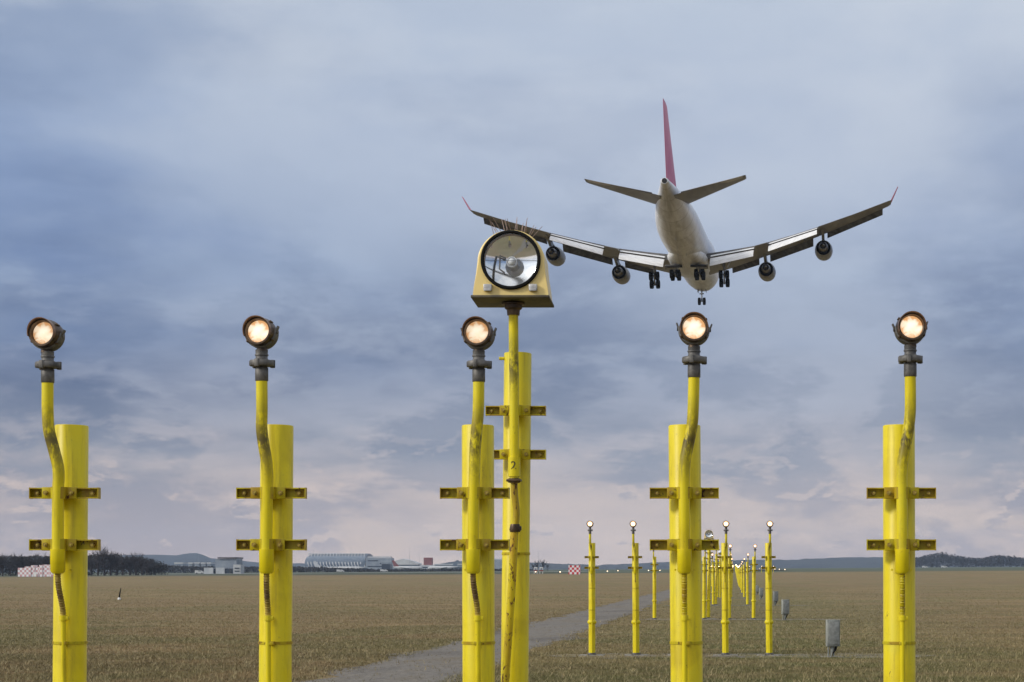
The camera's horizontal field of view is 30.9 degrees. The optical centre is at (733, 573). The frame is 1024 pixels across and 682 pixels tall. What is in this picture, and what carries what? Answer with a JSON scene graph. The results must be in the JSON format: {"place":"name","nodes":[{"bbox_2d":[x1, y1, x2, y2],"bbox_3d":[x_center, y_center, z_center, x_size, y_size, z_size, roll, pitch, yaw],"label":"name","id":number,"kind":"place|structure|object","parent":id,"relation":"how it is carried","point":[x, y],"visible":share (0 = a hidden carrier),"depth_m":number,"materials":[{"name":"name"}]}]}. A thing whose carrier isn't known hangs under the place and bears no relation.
{"place":"outdoors","nodes":[
{"label":"outdoors","id":0,"kind":"place"},
{"bbox_2d":[8,553,304,572],"bbox_3d":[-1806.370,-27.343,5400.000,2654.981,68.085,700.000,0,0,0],"label":"hills","id":1,"kind":"structure","parent":0,"point":[169,560],"depth_m":5326.03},
{"bbox_2d":[88,574,446,576],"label":"perimeter road","id":2,"kind":"structure","parent":0,"point":[259,575],"depth_m":617.81,"materials":[{"name":"grey asphalt"}]},
{"bbox_2d":[93,571,588,574],"bbox_3d":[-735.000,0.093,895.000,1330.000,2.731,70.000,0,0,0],"label":"taxiway","id":3,"kind":"structure","parent":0,"point":[403,572],"depth_m":899.46,"materials":[{"name":"grey asphalt"}]},
{"bbox_2d":[301,576,706,681],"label":"service track","id":4,"kind":"structure","parent":0,"point":[539,632],"depth_m":38.41,"materials":[{"name":"grey asphalt"}]},
{"bbox_2d":[0,567,1023,681],"bbox_3d":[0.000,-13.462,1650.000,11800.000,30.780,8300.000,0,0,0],"label":"ground","id":5,"kind":"structure","parent":0,"point":[928,578],"depth_m":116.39,"materials":[{"name":"plant"}]},
{"bbox_2d":[0,554,9,575],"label":"bare tree","id":6,"kind":"object","parent":5,"relation":"on","point":[3,559],"visible":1,"depth_m":750.85,"materials":[{"name":"black plant"}]},
{"bbox_2d":[2,554,20,575],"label":"bare tree","id":7,"kind":"object","parent":5,"relation":"on","point":[10,568],"visible":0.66,"depth_m":773.86,"materials":[{"name":"black plant"}]},
{"bbox_2d":[9,554,26,575],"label":"bare tree","id":8,"kind":"object","parent":5,"relation":"on","point":[15,561],"visible":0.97,"depth_m":748.29,"materials":[{"name":"black plant"}]},
{"bbox_2d":[17,557,30,567],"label":"bare tree","id":9,"kind":"object","parent":5,"relation":"on","point":[24,562],"visible":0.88,"depth_m":750.20,"materials":[{"name":"black plant"}]},
{"bbox_2d":[26,557,37,566],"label":"bare tree","id":10,"kind":"object","parent":5,"relation":"on","point":[29,562],"visible":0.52,"depth_m":762.53,"materials":[{"name":"black plant"}]},
{"bbox_2d":[18,565,52,576],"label":"equipment hut","id":11,"kind":"object","parent":5,"relation":"on","point":[37,571],"visible":0.9,"depth_m":658.70,"materials":[{"name":"multicoloured paint"}]},
{"bbox_2d":[29,556,44,566],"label":"bare tree","id":12,"kind":"object","parent":5,"relation":"on","point":[38,561],"visible":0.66,"depth_m":747.60,"materials":[{"name":"black plant"}]},
{"bbox_2d":[36,552,49,564],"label":"bare tree","id":13,"kind":"object","parent":5,"relation":"on","point":[42,559],"visible":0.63,"depth_m":752.21,"materials":[{"name":"black plant"}]},
{"bbox_2d":[27,317,100,681],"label":"approach light mast","id":14,"kind":"object","parent":5,"relation":"on","point":[69,544],"visible":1,"depth_m":7.86,"materials":[{"name":"yellow metal"}]},
{"bbox_2d":[0,552,169,575],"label":"undergrowth","id":15,"kind":"object","parent":5,"relation":"on","point":[157,565],"visible":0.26,"depth_m":784.78,"materials":[{"name":"black plant"}]},
{"bbox_2d":[88,556,97,575],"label":"bare tree","id":16,"kind":"object","parent":5,"relation":"on","point":[90,563],"visible":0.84,"depth_m":749.60,"materials":[{"name":"black plant"}]},
{"bbox_2d":[89,550,107,575],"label":"bare tree","id":17,"kind":"object","parent":5,"relation":"on","point":[97,562],"visible":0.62,"depth_m":761.35,"materials":[{"name":"black plant"}]},
{"bbox_2d":[94,545,114,575],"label":"bare tree","id":18,"kind":"object","parent":5,"relation":"on","point":[103,563],"visible":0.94,"depth_m":752.55,"materials":[{"name":"black plant"}]},
{"bbox_2d":[107,551,120,575],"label":"bare tree","id":19,"kind":"object","parent":5,"relation":"on","point":[110,559],"visible":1,"depth_m":755.17,"materials":[{"name":"black plant"}]},
{"bbox_2d":[112,557,122,575],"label":"bare tree","id":20,"kind":"object","parent":5,"relation":"on","point":[116,566],"visible":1,"depth_m":759.48,"materials":[{"name":"grey plant"}]},
{"bbox_2d":[118,555,132,574],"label":"bare tree","id":21,"kind":"object","parent":5,"relation":"on","point":[123,567],"visible":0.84,"depth_m":773.35,"materials":[{"name":"black plant"}]},
{"bbox_2d":[122,556,135,574],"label":"bare tree","id":22,"kind":"object","parent":5,"relation":"on","point":[130,562],"visible":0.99,"depth_m":760.63,"materials":[{"name":"black plant"}]},
{"bbox_2d":[129,550,142,574],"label":"bare tree","id":23,"kind":"object","parent":5,"relation":"on","point":[134,562],"visible":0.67,"depth_m":774.43,"materials":[{"name":"black plant"}]},
{"bbox_2d":[135,555,147,574],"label":"bare tree","id":24,"kind":"object","parent":5,"relation":"on","point":[142,564],"visible":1,"depth_m":744.74,"materials":[{"name":"black plant"}]},
{"bbox_2d":[142,557,154,574],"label":"bare tree","id":25,"kind":"object","parent":5,"relation":"on","point":[147,566],"visible":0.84,"depth_m":768.73,"materials":[{"name":"grey plant"}]},
{"bbox_2d":[174,562,187,571],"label":"warehouse","id":26,"kind":"structure","parent":5,"relation":"on","point":[180,563],"depth_m":2301.00,"materials":[{"name":"white metal"}]},
{"bbox_2d":[194,562,200,566],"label":"warehouse","id":27,"kind":"structure","parent":5,"relation":"on","point":[197,564],"depth_m":2301.00,"materials":[{"name":"white metal"}]},
{"bbox_2d":[207,562,214,566],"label":"warehouse","id":28,"kind":"structure","parent":5,"relation":"on","point":[210,563],"depth_m":2301.00,"materials":[{"name":"white metal"}]},
{"bbox_2d":[204,557,243,573],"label":"hangar","id":29,"kind":"structure","parent":5,"relation":"on","point":[229,565],"depth_m":1105.00,"materials":[{"name":"grey"}]},
{"bbox_2d":[214,569,232,573],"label":"doorway","id":30,"kind":"structure","parent":29,"relation":"in","point":[227,571],"depth_m":1096.99,"materials":[{"name":"grey"}]},
{"bbox_2d":[236,315,306,681],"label":"approach light mast","id":31,"kind":"object","parent":5,"relation":"on","point":[276,544],"visible":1,"depth_m":7.85,"materials":[{"name":"yellow metal"}]},
{"bbox_2d":[314,561,335,567],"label":"parked airliner","id":32,"kind":"object","parent":5,"relation":"on","point":[316,564],"visible":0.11,"depth_m":2099.80,"materials":[{"name":"white metal"}]},
{"bbox_2d":[134,565,532,572],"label":"wood","id":33,"kind":"object","parent":5,"relation":"on","point":[175,569],"visible":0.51,"depth_m":1510.45,"materials":[{"name":"black plant"}]},
{"bbox_2d":[301,553,371,570],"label":"terminal hall","id":34,"kind":"structure","parent":5,"relation":"on","point":[339,559],"depth_m":2393.47,"materials":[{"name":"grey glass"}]},
{"bbox_2d":[336,561,365,569],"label":"parked airliner","id":35,"kind":"object","parent":5,"relation":"on","point":[361,566],"visible":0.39,"depth_m":2049.01,"materials":[{"name":"white metal"}]},
{"bbox_2d":[366,556,393,569],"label":"terminal annex","id":36,"kind":"object","parent":5,"relation":"on","point":[373,562],"visible":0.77,"depth_m":2380.00,"materials":[{"name":"grey"}]},
{"bbox_2d":[381,563,392,568],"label":"cargo shed","id":37,"kind":"structure","parent":5,"relation":"on","point":[386,565],"depth_m":2200.00,"materials":[{"name":"grey"}]},
{"bbox_2d":[392,559,421,568],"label":"white roof hall","id":38,"kind":"structure","parent":5,"relation":"on","point":[402,562],"depth_m":2360.00,"materials":[{"name":"grey metal"}]},
{"bbox_2d":[392,560,422,568],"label":"parked airliner","id":39,"kind":"object","parent":5,"relation":"on","point":[396,565],"visible":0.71,"depth_m":2038.81,"materials":[{"name":"white metal"}]},
{"bbox_2d":[420,558,434,568],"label":"red block","id":40,"kind":"structure","parent":5,"relation":"on","point":[428,562],"depth_m":2350.00,"materials":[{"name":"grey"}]},
{"bbox_2d":[428,560,458,568],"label":"parked airliner","id":41,"kind":"object","parent":5,"relation":"on","point":[454,565],"visible":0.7,"depth_m":2058.56,"materials":[{"name":"white metal"}]},
{"bbox_2d":[434,564,461,568],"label":"terminal","id":42,"kind":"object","parent":5,"relation":"on","point":[459,566],"visible":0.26,"depth_m":2329.60,"materials":[{"name":"grey"}]},
{"bbox_2d":[440,316,509,681],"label":"approach light mast","id":43,"kind":"object","parent":5,"relation":"on","point":[477,493],"visible":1,"depth_m":7.85,"materials":[{"name":"yellow metal"}]},
{"bbox_2d":[494,559,501,568],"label":"control block","id":44,"kind":"structure","parent":5,"relation":"on","point":[497,563],"depth_m":2300.00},
{"bbox_2d":[471,218,553,681],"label":"strobe light mast","id":45,"kind":"object","parent":5,"relation":"on","point":[512,276],"visible":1,"depth_m":8.80,"materials":[{"name":"yellow metal"}]},
{"bbox_2d":[569,565,580,573],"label":"equipment hut","id":46,"kind":"object","parent":5,"relation":"on","point":[574,569],"visible":0.86,"depth_m":558.61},
{"bbox_2d":[650,312,718,681],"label":"approach light mast","id":47,"kind":"object","parent":5,"relation":"on","point":[685,493],"visible":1,"depth_m":7.85,"materials":[{"name":"yellow metal"}]},
{"bbox_2d":[665,605,808,605],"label":"gravel strip","id":48,"kind":"object","parent":5,"relation":"on","point":[751,605],"visible":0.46,"depth_m":97.56,"materials":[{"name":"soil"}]},
{"bbox_2d":[711,553,715,604],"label":"approach light mast","id":49,"kind":"object","parent":48,"relation":"on","point":[713,592],"visible":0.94,"depth_m":97.84,"materials":[{"name":"yellow metal"}]},
{"bbox_2d":[714,548,719,604],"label":"strobe light mast","id":50,"kind":"object","parent":48,"relation":"on","point":[716,559],"visible":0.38,"depth_m":98.86,"materials":[{"name":"yellow metal"}]},
{"bbox_2d":[745,553,749,604],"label":"approach light mast","id":51,"kind":"object","parent":48,"relation":"on","point":[747,567],"visible":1,"depth_m":97.89,"materials":[{"name":"yellow metal"}]},
{"bbox_2d":[773,591,777,604],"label":"junction box","id":52,"kind":"object","parent":48,"relation":"on","point":[775,596],"visible":0.83,"depth_m":98.53,"materials":[{"name":"grey metal"}]},
{"bbox_2d":[630,619,845,619],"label":"gravel strip","id":53,"kind":"object","parent":5,"relation":"on","point":[754,619],"visible":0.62,"depth_m":67.67,"materials":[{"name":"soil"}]},
{"bbox_2d":[650,550,657,618],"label":"approach light mast","id":54,"kind":"object","parent":53,"relation":"on","point":[654,570],"visible":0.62,"depth_m":67.88,"materials":[{"name":"yellow metal"}]},
{"bbox_2d":[702,550,710,619],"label":"approach light mast","id":55,"kind":"object","parent":53,"relation":"on","point":[704,570],"visible":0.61,"depth_m":67.85,"materials":[{"name":"yellow metal"}]},
{"bbox_2d":[704,528,714,618],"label":"strobe light mast","id":56,"kind":"object","parent":53,"relation":"on","point":[708,534],"visible":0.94,"depth_m":68.84,"materials":[{"name":"yellow metal"}]},
{"bbox_2d":[728,544,735,619],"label":"approach light mast","id":57,"kind":"object","parent":53,"relation":"on","point":[729,581],"visible":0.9,"depth_m":67.83,"materials":[{"name":"yellow metal"}]},
{"bbox_2d":[750,544,757,618],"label":"approach light mast","id":58,"kind":"object","parent":53,"relation":"on","point":[753,570],"visible":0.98,"depth_m":67.89,"materials":[{"name":"yellow metal"}]},
{"bbox_2d":[781,599,788,619],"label":"junction box","id":59,"kind":"object","parent":53,"relation":"on","point":[784,606],"visible":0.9,"depth_m":66.91,"materials":[{"name":"grey metal"}]},
{"bbox_2d":[784,601,788,612],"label":"door","id":60,"kind":"structure","parent":59,"relation":"in","point":[786,603],"depth_m":66.91,"materials":[{"name":"grey metal"}]},
{"bbox_2d":[739,561,742,593],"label":"approach light mast","id":61,"kind":"object","parent":5,"relation":"on","point":[741,572],"visible":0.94,"depth_m":157.90,"materials":[{"name":"yellow metal"}]},
{"bbox_2d":[553,653,931,658],"bbox_3d":[0.150,1.692,37.752,8.100,0.001,2.714,0,0,0],"label":"gravel strip","id":62,"kind":"object","parent":5,"relation":"on","point":[743,655],"visible":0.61,"depth_m":37.85,"materials":[{"name":"gravel"}]},
{"bbox_2d":[579,521,604,655],"bbox_3d":[-2.936,0.412,37.929,0.520,3.017,0.520,0,0,-1],"label":"approach light mast","id":63,"kind":"object","parent":62,"relation":"on","point":[591,621],"visible":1,"depth_m":37.86,"materials":[{"name":"yellow metal"}]},
{"bbox_2d":[625,521,648,655],"bbox_3d":[-2.029,0.412,37.921,0.520,3.017,0.520,0,0,1],"label":"approach light mast","id":64,"kind":"object","parent":62,"relation":"on","point":[635,568],"visible":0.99,"depth_m":37.86,"materials":[{"name":"yellow metal"}]},
{"bbox_2d":[713,521,737,655],"bbox_3d":[-0.174,0.412,37.938,0.520,3.016,0.520,0,0,0],"label":"approach light mast","id":65,"kind":"object","parent":62,"relation":"on","point":[724,568],"visible":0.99,"depth_m":37.87,"materials":[{"name":"yellow metal"}]},
{"bbox_2d":[757,521,780,655],"bbox_3d":[0.734,0.412,37.911,0.520,3.017,0.520,0,0,0],"label":"approach light mast","id":66,"kind":"object","parent":62,"relation":"on","point":[768,568],"visible":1,"depth_m":37.85,"materials":[{"name":"yellow metal"}]},
{"bbox_2d":[821,620,842,657],"bbox_3d":[2.019,1.357,37.300,0.420,0.835,0.360,0,0,-12],"label":"junction box","id":67,"kind":"object","parent":62,"relation":"on","point":[832,633],"visible":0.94,"depth_m":37.23,"materials":[{"name":"grey metal"}]},
{"bbox_2d":[829,622,838,644],"bbox_3d":[2.050,1.210,37.225,0.215,0.460,0.023,0,0,-12],"label":"door","id":68,"kind":"structure","parent":67,"relation":"in","point":[833,626],"depth_m":37.22,"materials":[{"name":"grey metal"}]},
{"bbox_2d":[759,588,762,598],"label":"junction box","id":69,"kind":"object","parent":5,"relation":"on","point":[760,592],"visible":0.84,"depth_m":122.33,"materials":[{"name":"grey metal"}]},
{"bbox_2d":[866,311,935,681],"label":"approach light mast","id":70,"kind":"object","parent":5,"relation":"on","point":[899,493],"visible":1,"depth_m":7.85,"materials":[{"name":"yellow metal"}]},
{"bbox_2d":[915,552,1023,566],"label":"wood","id":71,"kind":"object","parent":5,"relation":"on","point":[1000,560],"visible":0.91,"depth_m":2619.89,"materials":[{"name":"black plant"}]},
{"bbox_2d":[0,0,1023,565],"label":"sky","id":72,"kind":"structure","parent":0,"point":[174,174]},
{"bbox_2d":[442,561,627,569],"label":"hills","id":73,"kind":"structure","parent":0,"point":[552,566],"depth_m":4249.11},
{"bbox_2d":[462,99,897,304],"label":"airliner","id":74,"kind":"object","parent":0,"point":[695,260],"visible":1,"depth_m":280.48,"materials":[{"name":"white paint"}]},
{"bbox_2d":[696,264,707,268],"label":"gear bay door","id":75,"kind":"structure","parent":74,"relation":"in","point":[696,264],"depth_m":282.52,"materials":[{"name":"grey metal"}]},
{"bbox_2d":[604,557,1021,568],"bbox_3d":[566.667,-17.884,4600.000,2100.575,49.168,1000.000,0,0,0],"label":"hills","id":76,"kind":"structure","parent":0,"point":[858,562],"depth_m":4434.72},
{"label":"gravel strip","id":77,"kind":"structure","parent":0,"visible":0},
{"bbox_2d":[717,558,718,597],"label":"approach light mast","id":78,"kind":"object","parent":77,"relation":"on","point":[718,583],"visible":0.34,"depth_m":127.89,"materials":[{"name":"yellow metal"}]},
{"bbox_2d":[718,551,720,597],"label":"strobe light mast","id":79,"kind":"object","parent":77,"relation":"on","point":[719,553],"visible":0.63,"depth_m":128.86,"materials":[{"name":"yellow metal"}]},
{"bbox_2d":[731,558,732,597],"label":"approach light mast","id":80,"kind":"object","parent":77,"relation":"on","point":[731,578],"visible":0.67,"depth_m":127.82,"materials":[{"name":"yellow metal"}]},
{"bbox_2d":[743,558,744,597],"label":"approach light mast","id":81,"kind":"object","parent":77,"relation":"on","point":[744,579],"visible":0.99,"depth_m":127.88,"materials":[{"name":"yellow metal"}]}
]}

